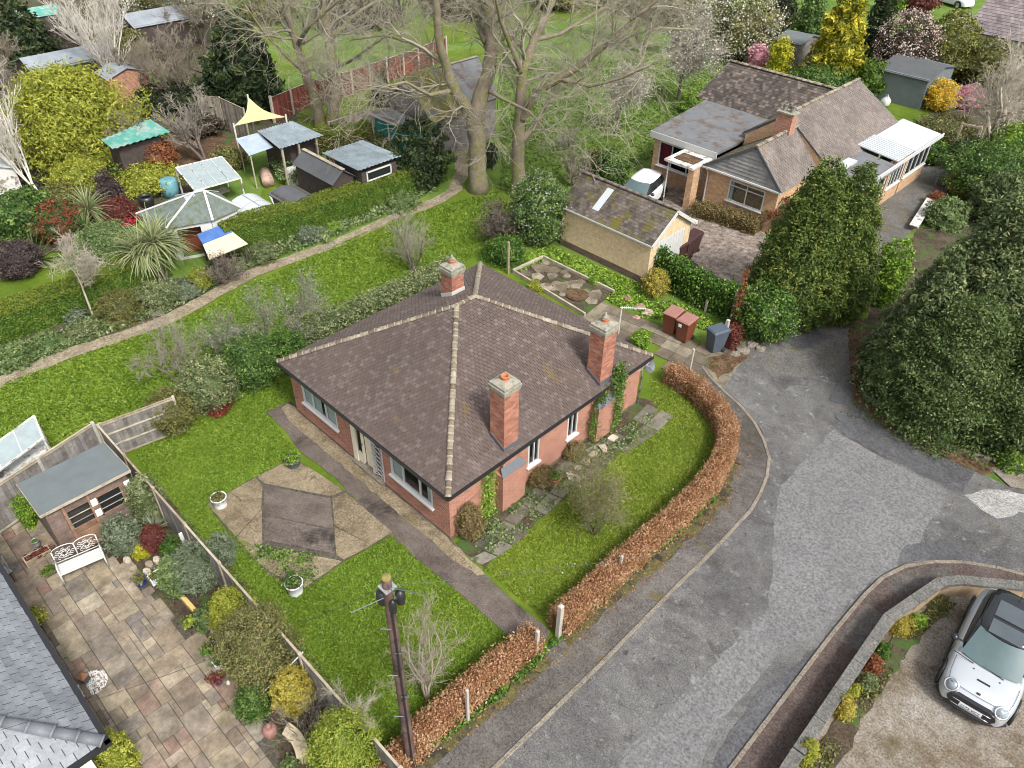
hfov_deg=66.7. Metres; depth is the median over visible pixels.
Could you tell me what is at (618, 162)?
shrub
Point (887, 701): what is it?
concrete patch
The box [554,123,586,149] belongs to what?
orchard tree
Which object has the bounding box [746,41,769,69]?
pink shrub
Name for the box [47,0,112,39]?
bare tree
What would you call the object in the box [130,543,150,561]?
heather
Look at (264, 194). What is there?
lawn
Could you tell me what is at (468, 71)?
old barn
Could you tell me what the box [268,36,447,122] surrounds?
red fence
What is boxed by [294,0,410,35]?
shrub
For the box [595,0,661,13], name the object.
shrub
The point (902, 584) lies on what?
pavement patch
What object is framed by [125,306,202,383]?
fruit tree
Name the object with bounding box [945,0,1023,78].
tiled house
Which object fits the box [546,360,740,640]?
beech hedge
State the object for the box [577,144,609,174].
shrub
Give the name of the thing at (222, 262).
twiggy shrub
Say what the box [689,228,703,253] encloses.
wheelie bin
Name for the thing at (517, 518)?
flagstone path
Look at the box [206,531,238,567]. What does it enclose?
lawn plant
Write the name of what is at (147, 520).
silver spear
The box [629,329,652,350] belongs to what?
plant
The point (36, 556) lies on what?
timber planter
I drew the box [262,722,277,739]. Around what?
urn
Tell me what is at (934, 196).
shrub
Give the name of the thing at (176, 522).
garden fence
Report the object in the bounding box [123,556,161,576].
rockery
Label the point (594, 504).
budding shrub
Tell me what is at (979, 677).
parked car
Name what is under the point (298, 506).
patio
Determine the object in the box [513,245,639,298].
rough grass
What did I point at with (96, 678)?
garden table
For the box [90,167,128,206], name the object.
shrub
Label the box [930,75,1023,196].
soil bed
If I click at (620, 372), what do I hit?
ivy
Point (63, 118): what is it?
bush
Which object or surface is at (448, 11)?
shrub
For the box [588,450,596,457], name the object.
stone
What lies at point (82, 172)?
shrub
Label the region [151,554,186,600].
green shrub
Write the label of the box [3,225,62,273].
flax plant
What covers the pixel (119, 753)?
green shrub
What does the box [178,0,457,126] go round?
twin trunk tree
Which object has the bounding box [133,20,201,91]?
bare tree
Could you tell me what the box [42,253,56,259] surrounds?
lawn
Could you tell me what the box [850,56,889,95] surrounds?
shrub
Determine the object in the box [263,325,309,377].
hedge shrub
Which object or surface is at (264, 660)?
dark bush
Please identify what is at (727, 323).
post
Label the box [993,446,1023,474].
fern
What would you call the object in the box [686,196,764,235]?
hedge
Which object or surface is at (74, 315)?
border plant
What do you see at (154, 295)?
border shrub
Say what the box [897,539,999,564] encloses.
road patch
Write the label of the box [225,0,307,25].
shrub
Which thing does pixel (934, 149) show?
shrub
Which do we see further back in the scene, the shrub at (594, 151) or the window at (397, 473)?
the shrub at (594, 151)
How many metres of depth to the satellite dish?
27.58 m
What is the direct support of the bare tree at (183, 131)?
on the leaf litter at (189, 155)
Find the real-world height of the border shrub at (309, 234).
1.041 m
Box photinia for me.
[19,198,91,244]
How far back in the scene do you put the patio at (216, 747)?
20.14 m
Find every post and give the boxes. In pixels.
[465,688,469,720]
[507,241,509,273]
[534,629,539,653]
[555,603,563,638]
[688,348,694,371]
[704,300,708,312]
[725,319,729,327]
[729,289,737,322]
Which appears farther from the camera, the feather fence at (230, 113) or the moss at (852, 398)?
the feather fence at (230, 113)
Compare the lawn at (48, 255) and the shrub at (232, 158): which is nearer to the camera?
the lawn at (48, 255)
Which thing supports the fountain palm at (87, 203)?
on the ivy ground at (39, 183)
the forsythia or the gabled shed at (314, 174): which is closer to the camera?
the gabled shed at (314, 174)
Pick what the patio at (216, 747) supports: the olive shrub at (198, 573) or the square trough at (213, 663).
the square trough at (213, 663)
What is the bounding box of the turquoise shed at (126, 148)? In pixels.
[101,119,169,176]
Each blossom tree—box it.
[698,0,795,61]
[868,6,946,67]
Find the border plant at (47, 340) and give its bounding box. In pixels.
[25,328,68,360]
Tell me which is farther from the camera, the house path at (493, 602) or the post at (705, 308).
the post at (705, 308)
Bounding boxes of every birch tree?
[0,55,37,189]
[39,0,135,66]
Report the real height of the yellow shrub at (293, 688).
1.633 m
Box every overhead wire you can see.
[2,589,378,729]
[392,164,755,580]
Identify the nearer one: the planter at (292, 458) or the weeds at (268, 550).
the weeds at (268, 550)
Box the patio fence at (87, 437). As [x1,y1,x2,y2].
[0,421,102,535]
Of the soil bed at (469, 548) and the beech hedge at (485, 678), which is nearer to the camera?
the beech hedge at (485, 678)
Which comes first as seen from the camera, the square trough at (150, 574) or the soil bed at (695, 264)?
the square trough at (150, 574)
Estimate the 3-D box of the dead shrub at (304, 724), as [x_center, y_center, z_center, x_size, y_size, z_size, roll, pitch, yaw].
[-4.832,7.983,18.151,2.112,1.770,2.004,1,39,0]
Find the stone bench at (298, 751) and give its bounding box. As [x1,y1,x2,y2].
[282,722,306,763]
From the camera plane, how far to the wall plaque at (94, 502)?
22.34 m
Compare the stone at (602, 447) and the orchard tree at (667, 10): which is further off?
the orchard tree at (667, 10)
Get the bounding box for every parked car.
[620,168,667,199]
[934,588,1023,727]
[940,0,974,8]
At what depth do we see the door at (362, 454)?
25.33 m
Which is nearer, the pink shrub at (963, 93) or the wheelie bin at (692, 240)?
the wheelie bin at (692, 240)
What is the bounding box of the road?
[499,346,1023,767]
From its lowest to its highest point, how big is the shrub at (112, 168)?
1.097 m
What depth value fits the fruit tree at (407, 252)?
34.58 m
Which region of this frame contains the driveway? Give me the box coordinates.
[733,160,952,377]
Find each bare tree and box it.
[0,30,25,117]
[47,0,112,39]
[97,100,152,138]
[106,33,159,89]
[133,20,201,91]
[150,0,218,44]
[151,82,216,160]
[942,22,1023,141]
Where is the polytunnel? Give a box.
[232,193,271,214]
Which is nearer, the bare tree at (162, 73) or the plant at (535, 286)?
the plant at (535, 286)
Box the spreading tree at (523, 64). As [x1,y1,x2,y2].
[447,0,739,198]
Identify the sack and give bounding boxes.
[880,94,890,106]
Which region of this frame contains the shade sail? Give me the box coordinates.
[233,94,287,147]
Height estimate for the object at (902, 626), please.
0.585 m
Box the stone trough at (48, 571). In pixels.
[38,562,56,579]
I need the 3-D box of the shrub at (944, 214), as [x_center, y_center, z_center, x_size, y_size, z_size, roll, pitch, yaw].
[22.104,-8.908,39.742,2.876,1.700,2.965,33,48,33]
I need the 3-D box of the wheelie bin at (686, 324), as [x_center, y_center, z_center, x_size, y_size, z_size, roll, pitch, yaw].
[7.044,-2.260,31.401,0.630,1.075,0.850,32,48,32]
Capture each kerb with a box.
[491,366,770,767]
[728,560,1023,767]
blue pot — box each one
[129,570,148,586]
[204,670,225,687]
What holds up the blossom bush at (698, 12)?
on the ground at (260, 162)
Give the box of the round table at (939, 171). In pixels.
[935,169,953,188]
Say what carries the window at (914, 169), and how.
in the bungalow at (783, 133)
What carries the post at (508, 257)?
on the ground at (260, 162)
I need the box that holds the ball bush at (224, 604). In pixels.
[198,582,257,638]
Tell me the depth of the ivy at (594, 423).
26.10 m
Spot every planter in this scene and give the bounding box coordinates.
[21,544,54,568]
[207,490,226,509]
[276,569,309,597]
[283,446,300,468]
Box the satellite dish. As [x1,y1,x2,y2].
[639,360,654,372]
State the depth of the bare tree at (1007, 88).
46.00 m
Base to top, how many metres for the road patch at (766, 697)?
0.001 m
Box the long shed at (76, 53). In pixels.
[13,42,117,78]
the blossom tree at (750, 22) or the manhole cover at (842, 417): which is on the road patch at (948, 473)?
the manhole cover at (842, 417)
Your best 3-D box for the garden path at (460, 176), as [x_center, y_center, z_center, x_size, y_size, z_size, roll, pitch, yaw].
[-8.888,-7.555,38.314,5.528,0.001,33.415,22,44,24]
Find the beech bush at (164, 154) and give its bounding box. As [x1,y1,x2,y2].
[142,135,180,169]
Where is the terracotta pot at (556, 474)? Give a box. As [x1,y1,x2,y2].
[546,468,563,486]
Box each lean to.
[236,133,272,188]
[368,107,423,160]
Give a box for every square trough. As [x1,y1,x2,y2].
[147,569,160,586]
[208,657,222,669]
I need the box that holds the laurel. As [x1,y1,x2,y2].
[728,276,809,343]
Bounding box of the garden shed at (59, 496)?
[16,442,138,557]
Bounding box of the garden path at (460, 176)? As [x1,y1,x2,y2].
[0,146,468,387]
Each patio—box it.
[0,516,274,767]
[208,463,391,586]
[263,486,334,553]
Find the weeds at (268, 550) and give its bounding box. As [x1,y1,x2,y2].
[255,544,323,587]
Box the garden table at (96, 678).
[77,670,107,696]
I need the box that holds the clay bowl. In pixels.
[198,640,216,660]
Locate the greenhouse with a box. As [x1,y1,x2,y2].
[0,415,50,480]
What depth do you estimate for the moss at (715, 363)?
30.47 m
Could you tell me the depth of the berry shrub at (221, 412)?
27.53 m
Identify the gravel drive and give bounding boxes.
[624,182,714,231]
[691,223,765,284]
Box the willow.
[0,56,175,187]
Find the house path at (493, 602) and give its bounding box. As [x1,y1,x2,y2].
[265,401,549,646]
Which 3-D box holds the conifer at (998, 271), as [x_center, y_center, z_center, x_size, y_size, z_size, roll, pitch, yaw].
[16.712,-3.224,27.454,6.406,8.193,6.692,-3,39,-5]
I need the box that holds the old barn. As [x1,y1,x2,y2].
[386,55,498,151]
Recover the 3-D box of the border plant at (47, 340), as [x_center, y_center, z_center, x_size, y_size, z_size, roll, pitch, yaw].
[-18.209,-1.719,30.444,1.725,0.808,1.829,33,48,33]
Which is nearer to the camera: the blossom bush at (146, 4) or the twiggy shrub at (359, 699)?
the twiggy shrub at (359, 699)
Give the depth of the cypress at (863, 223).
30.67 m
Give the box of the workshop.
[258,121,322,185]
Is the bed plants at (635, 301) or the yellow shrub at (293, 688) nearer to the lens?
the yellow shrub at (293, 688)
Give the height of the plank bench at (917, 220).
0.375 m
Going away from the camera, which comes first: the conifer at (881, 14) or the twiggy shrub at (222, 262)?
the twiggy shrub at (222, 262)
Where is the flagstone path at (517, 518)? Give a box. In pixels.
[470,404,672,563]
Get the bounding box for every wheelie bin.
[662,304,684,334]
[676,312,698,342]
[679,241,689,261]
[685,235,696,257]
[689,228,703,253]
[706,322,731,352]
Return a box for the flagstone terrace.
[581,301,741,387]
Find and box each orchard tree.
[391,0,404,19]
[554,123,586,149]
[555,143,591,184]
[596,58,660,133]
[616,0,703,49]
[659,0,739,100]
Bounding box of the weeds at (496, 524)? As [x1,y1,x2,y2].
[475,413,655,557]
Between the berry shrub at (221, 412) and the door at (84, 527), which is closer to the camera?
the door at (84, 527)
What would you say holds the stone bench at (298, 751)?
on the soil bed at (179, 609)
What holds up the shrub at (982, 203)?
on the soil bed at (928, 245)
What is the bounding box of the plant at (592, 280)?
[588,275,599,285]
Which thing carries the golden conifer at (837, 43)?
on the ground at (260, 162)
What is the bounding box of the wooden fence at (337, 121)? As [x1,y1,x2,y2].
[327,107,374,126]
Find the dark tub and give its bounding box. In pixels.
[138,193,154,207]
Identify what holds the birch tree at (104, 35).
on the soil bed at (197, 47)
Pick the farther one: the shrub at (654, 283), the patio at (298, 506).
the shrub at (654, 283)
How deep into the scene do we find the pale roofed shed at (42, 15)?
61.10 m
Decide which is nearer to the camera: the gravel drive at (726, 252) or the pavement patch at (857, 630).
the pavement patch at (857, 630)
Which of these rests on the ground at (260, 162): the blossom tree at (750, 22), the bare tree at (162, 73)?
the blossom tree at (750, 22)
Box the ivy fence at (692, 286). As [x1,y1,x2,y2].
[652,244,749,324]
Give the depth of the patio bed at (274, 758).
19.79 m
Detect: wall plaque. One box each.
[90,498,97,506]
[95,508,102,516]
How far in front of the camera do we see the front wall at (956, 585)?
20.76 m
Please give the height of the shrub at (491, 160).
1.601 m
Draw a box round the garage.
[559,170,697,283]
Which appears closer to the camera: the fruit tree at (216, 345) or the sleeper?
the sleeper
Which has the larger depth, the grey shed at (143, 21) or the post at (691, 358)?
the grey shed at (143, 21)
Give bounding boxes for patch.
[619,430,949,767]
[714,648,817,767]
[781,327,828,350]
[835,410,973,491]
[837,603,881,649]
[881,691,893,708]
[888,567,950,597]
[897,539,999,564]
[905,650,916,660]
[909,639,944,666]
[965,489,1023,518]
[986,751,1014,766]
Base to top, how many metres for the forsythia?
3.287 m
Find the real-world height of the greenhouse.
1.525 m
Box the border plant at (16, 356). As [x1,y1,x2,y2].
[0,339,40,374]
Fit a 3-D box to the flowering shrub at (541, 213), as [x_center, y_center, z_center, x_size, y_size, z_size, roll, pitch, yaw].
[1.246,-8.336,36.808,3.378,3.760,3.413,-3,39,-5]
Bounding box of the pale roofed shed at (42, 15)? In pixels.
[14,4,66,35]
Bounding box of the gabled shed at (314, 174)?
[292,148,356,193]
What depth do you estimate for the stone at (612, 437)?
26.93 m
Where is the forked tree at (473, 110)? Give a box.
[293,0,640,194]
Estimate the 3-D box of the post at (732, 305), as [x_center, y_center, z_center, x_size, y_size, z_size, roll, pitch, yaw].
[9.216,-3.222,32.326,0.090,1.659,0.090,33,48,33]
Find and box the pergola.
[952,107,987,150]
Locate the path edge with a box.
[281,403,484,575]
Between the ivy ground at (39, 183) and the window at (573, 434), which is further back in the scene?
the ivy ground at (39, 183)
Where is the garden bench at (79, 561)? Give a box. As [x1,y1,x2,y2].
[50,534,109,585]
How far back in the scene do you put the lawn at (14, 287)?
34.36 m
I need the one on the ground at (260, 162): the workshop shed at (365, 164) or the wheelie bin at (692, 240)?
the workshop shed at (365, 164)
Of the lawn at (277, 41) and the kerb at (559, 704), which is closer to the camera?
the kerb at (559, 704)
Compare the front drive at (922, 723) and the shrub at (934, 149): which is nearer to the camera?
the front drive at (922, 723)
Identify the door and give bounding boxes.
[60,495,102,550]
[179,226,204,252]
[355,429,376,472]
[653,227,684,274]
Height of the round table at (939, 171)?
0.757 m
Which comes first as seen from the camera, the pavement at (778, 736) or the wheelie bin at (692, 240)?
the pavement at (778, 736)
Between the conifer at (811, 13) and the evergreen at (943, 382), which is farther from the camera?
the conifer at (811, 13)
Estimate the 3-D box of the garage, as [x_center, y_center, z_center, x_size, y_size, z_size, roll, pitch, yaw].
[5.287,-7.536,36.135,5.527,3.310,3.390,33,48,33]
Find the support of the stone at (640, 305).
on the ground at (260, 162)
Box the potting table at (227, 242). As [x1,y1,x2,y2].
[197,226,248,273]
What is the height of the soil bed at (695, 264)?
0.001 m
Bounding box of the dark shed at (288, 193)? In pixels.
[268,185,311,205]
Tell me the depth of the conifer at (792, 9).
63.33 m
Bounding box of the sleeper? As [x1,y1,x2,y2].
[180,595,199,618]
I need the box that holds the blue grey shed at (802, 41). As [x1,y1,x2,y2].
[775,29,820,70]
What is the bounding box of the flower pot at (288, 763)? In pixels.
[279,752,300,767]
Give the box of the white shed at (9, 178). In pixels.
[0,157,21,194]
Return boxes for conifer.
[0,0,63,76]
[178,1,287,118]
[369,70,392,107]
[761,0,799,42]
[783,0,830,54]
[796,0,873,80]
[853,243,972,401]
[855,0,900,63]
[858,183,1023,393]
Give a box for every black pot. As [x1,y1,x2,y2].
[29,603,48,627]
[181,614,196,629]
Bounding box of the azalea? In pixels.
[120,212,139,226]
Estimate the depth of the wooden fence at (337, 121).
46.76 m
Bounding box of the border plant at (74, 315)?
[62,306,90,324]
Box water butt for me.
[159,176,179,198]
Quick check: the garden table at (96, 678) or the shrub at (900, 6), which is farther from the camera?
the shrub at (900, 6)
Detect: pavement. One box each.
[432,366,770,767]
[735,563,1023,767]
[992,467,1023,488]
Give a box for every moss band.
[417,656,552,767]
[564,461,741,646]
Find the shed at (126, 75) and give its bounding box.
[94,61,149,105]
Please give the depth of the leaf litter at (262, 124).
48.92 m
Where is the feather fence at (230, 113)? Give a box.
[197,95,249,136]
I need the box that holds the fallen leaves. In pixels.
[427,424,749,755]
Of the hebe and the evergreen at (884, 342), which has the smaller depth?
the hebe
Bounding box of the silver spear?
[138,512,170,537]
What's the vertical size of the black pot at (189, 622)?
0.430 m
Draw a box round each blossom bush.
[60,0,123,35]
[115,0,222,28]
[660,0,731,35]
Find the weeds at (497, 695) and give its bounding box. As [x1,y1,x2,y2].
[427,493,716,748]
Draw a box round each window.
[95,483,129,515]
[301,385,339,432]
[366,164,391,181]
[388,457,434,511]
[526,439,541,470]
[565,412,578,441]
[655,140,702,181]
[724,179,765,213]
[879,157,904,191]
[891,146,930,179]
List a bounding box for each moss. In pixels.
[702,349,741,378]
[847,326,984,468]
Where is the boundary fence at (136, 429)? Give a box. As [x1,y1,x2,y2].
[98,395,177,452]
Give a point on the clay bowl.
(204, 652)
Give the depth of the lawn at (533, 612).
23.89 m
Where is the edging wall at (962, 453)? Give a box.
[862,394,989,462]
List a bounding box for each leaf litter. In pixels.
[167,115,247,175]
[175,86,299,137]
[709,349,749,377]
[848,319,996,475]
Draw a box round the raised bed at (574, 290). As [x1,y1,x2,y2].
[512,255,614,316]
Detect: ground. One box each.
[0,103,168,248]
[26,0,1021,744]
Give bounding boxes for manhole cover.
[830,393,846,404]
[836,414,848,421]
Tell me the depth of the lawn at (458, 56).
52.76 m
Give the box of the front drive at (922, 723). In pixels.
[797,596,1023,767]
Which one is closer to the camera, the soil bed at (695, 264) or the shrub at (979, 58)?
the soil bed at (695, 264)
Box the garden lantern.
[76,671,90,684]
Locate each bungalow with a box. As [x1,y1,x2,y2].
[276,254,653,539]
[650,59,944,233]
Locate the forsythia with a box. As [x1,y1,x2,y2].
[764,33,795,75]
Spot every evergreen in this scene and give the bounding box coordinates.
[387,114,456,190]
[840,291,1023,471]
[848,309,934,409]
[870,236,918,308]
[945,302,1023,478]
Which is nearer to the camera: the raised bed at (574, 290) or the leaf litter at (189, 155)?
the raised bed at (574, 290)
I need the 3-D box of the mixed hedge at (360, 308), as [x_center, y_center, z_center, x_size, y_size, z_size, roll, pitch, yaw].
[-5.596,-3.443,32.364,1.662,1.404,9.083,33,48,33]
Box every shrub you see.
[0,184,58,245]
[0,237,47,280]
[38,22,90,51]
[39,178,95,205]
[46,156,113,193]
[63,218,140,274]
[88,287,151,330]
[90,27,155,62]
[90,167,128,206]
[91,194,140,222]
[93,725,143,767]
[106,161,121,177]
[111,157,182,200]
[121,471,166,524]
[128,276,183,311]
[129,78,199,117]
[137,522,169,556]
[142,384,203,439]
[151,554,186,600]
[158,534,182,558]
[165,353,244,418]
[165,537,225,598]
[168,276,204,301]
[173,110,227,138]
[185,267,214,288]
[196,249,250,284]
[202,394,235,418]
[208,142,253,170]
[216,327,291,394]
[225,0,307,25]
[226,680,273,728]
[244,238,279,264]
[253,690,339,766]
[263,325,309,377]
[265,663,316,721]
[266,149,322,184]
[293,225,322,243]
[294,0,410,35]
[299,701,382,767]
[317,676,383,746]
[326,221,343,234]
[369,129,392,150]
[372,590,471,700]
[380,190,423,215]
[406,0,515,21]
[453,501,487,542]
[469,193,524,241]
[470,233,530,270]
[486,139,498,169]
[507,168,572,248]
[527,463,556,488]
[528,0,593,12]
[543,439,654,537]
[561,440,587,461]
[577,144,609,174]
[590,146,634,185]
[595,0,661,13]
[640,267,671,297]
[675,89,703,111]
[730,268,750,326]
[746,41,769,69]
[760,196,791,230]
[789,60,853,88]
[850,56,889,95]
[890,0,908,12]
[902,0,944,13]
[910,111,986,150]
[910,194,970,235]
[921,6,985,78]
[923,77,963,112]
[925,139,950,165]
[926,190,946,204]
[929,135,1023,199]
[945,167,971,198]
[947,132,1004,164]
[951,34,1023,87]
[952,83,986,110]
[964,167,1023,228]
[983,121,1023,161]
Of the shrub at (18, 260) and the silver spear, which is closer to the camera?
the silver spear
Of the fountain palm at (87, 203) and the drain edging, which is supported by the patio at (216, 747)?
the drain edging
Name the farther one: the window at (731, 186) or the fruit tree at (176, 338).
the window at (731, 186)
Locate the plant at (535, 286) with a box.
[527,278,543,293]
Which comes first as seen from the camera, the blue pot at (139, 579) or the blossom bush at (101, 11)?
the blue pot at (139, 579)
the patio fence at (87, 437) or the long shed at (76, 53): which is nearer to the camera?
the patio fence at (87, 437)
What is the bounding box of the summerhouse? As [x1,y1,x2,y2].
[135,189,240,260]
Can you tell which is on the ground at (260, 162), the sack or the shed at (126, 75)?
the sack
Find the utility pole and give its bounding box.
[351,573,425,767]
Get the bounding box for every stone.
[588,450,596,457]
[598,444,606,452]
[607,434,617,441]
[635,303,644,309]
[642,308,653,315]
[730,351,739,356]
[736,345,750,354]
[746,340,757,348]
[756,345,765,351]
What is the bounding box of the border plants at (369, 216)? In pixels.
[0,186,437,374]
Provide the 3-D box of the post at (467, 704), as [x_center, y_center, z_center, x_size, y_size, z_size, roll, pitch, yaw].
[-1.067,7.734,18.633,0.070,1.558,0.070,33,48,33]
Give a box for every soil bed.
[0,0,229,123]
[0,104,193,252]
[0,185,437,375]
[106,474,345,767]
[455,398,658,567]
[688,258,749,336]
[804,602,956,767]
[863,201,1023,460]
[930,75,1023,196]
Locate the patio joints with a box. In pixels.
[206,462,389,589]
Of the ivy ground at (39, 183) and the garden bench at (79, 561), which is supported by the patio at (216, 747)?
the garden bench at (79, 561)
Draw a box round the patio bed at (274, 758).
[0,515,281,767]
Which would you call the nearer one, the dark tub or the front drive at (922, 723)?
the front drive at (922, 723)
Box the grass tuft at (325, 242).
[321,237,332,245]
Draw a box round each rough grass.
[499,57,736,192]
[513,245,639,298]
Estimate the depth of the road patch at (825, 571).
23.12 m
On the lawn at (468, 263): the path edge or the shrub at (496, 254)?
the shrub at (496, 254)
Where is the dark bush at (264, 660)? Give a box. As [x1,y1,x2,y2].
[203,596,309,699]
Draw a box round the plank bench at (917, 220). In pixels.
[909,198,932,229]
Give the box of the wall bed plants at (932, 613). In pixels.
[801,606,943,767]
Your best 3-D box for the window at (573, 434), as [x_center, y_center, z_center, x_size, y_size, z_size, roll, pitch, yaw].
[1.765,1.100,25.852,0.850,1.750,1.110,33,48,33]
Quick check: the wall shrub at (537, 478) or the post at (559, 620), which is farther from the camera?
the wall shrub at (537, 478)
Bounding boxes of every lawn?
[0,181,523,450]
[0,249,82,301]
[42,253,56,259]
[124,251,735,752]
[241,20,284,44]
[258,48,325,79]
[261,180,286,203]
[295,45,502,129]
[398,20,481,44]
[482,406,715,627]
[503,0,617,20]
[887,103,931,120]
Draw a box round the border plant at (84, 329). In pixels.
[68,317,106,343]
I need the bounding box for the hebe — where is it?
[95,511,146,558]
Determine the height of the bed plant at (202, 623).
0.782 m
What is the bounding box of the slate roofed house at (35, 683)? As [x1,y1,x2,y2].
[0,562,112,767]
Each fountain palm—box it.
[63,180,116,225]
[67,208,97,240]
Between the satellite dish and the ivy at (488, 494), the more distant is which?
the satellite dish
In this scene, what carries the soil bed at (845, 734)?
on the front drive at (922, 723)
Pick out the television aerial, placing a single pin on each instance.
(624, 307)
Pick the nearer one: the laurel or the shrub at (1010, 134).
the laurel
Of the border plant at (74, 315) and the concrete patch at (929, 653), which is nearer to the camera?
the concrete patch at (929, 653)
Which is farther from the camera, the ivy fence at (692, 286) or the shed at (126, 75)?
the shed at (126, 75)
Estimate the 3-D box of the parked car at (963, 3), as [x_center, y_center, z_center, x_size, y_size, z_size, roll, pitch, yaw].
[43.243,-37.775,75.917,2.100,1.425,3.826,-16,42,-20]
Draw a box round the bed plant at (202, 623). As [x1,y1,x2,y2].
[192,604,214,636]
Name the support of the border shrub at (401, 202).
on the soil bed at (62, 326)
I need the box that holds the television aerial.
[618,306,645,333]
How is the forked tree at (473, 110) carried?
on the lawn at (463, 194)
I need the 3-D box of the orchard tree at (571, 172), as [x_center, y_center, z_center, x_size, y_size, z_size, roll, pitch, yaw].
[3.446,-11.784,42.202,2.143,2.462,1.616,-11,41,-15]
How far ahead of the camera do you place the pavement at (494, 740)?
21.05 m
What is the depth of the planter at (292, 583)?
21.57 m
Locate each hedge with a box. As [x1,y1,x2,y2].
[0,245,172,345]
[217,152,447,256]
[275,253,465,345]
[313,118,374,155]
[367,620,546,767]
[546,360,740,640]
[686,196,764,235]
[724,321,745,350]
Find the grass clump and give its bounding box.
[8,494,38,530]
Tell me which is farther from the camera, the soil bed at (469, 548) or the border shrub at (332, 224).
the border shrub at (332, 224)
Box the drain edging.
[42,621,116,737]
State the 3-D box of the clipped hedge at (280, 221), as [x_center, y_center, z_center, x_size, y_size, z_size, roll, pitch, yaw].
[-8.527,-9.334,39.364,13.013,1.588,1.763,-29,48,-32]
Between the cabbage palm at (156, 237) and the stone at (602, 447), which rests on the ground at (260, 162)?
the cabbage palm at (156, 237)
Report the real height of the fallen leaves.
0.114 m
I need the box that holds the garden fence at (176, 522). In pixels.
[95,423,402,767]
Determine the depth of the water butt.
40.44 m
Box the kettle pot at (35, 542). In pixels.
[31,538,39,546]
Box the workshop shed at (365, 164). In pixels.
[322,140,400,183]
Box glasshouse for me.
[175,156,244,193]
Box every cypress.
[743,154,853,333]
[807,159,887,327]
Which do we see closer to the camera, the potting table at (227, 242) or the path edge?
the path edge
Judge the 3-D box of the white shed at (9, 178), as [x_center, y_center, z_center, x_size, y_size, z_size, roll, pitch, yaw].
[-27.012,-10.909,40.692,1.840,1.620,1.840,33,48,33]
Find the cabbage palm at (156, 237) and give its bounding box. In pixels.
[101,202,202,281]
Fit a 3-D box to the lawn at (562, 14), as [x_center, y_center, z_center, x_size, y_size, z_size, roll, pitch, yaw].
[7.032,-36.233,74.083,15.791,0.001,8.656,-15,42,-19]
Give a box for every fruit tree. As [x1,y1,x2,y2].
[36,226,113,314]
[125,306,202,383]
[180,301,269,356]
[238,258,344,346]
[382,210,437,272]
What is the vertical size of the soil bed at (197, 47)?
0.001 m
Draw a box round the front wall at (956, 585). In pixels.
[779,575,1023,767]
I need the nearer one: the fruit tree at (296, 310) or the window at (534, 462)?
the window at (534, 462)
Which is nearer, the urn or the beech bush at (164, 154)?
the urn
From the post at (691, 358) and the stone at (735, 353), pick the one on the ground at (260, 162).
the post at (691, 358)
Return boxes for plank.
[178,532,186,548]
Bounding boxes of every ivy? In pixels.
[477,470,499,518]
[584,384,613,443]
[607,357,631,433]
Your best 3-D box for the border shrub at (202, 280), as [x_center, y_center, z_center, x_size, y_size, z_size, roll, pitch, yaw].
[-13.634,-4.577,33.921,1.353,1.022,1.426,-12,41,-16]
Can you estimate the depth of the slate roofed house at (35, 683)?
16.34 m
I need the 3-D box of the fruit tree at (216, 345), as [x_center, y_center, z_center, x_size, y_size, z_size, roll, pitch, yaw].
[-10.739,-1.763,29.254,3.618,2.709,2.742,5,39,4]
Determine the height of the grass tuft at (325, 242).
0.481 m
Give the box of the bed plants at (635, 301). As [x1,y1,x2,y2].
[605,281,717,329]
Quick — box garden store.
[875,55,955,109]
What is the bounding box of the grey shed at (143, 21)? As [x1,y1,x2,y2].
[115,5,193,56]
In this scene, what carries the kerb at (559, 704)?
on the ground at (260, 162)

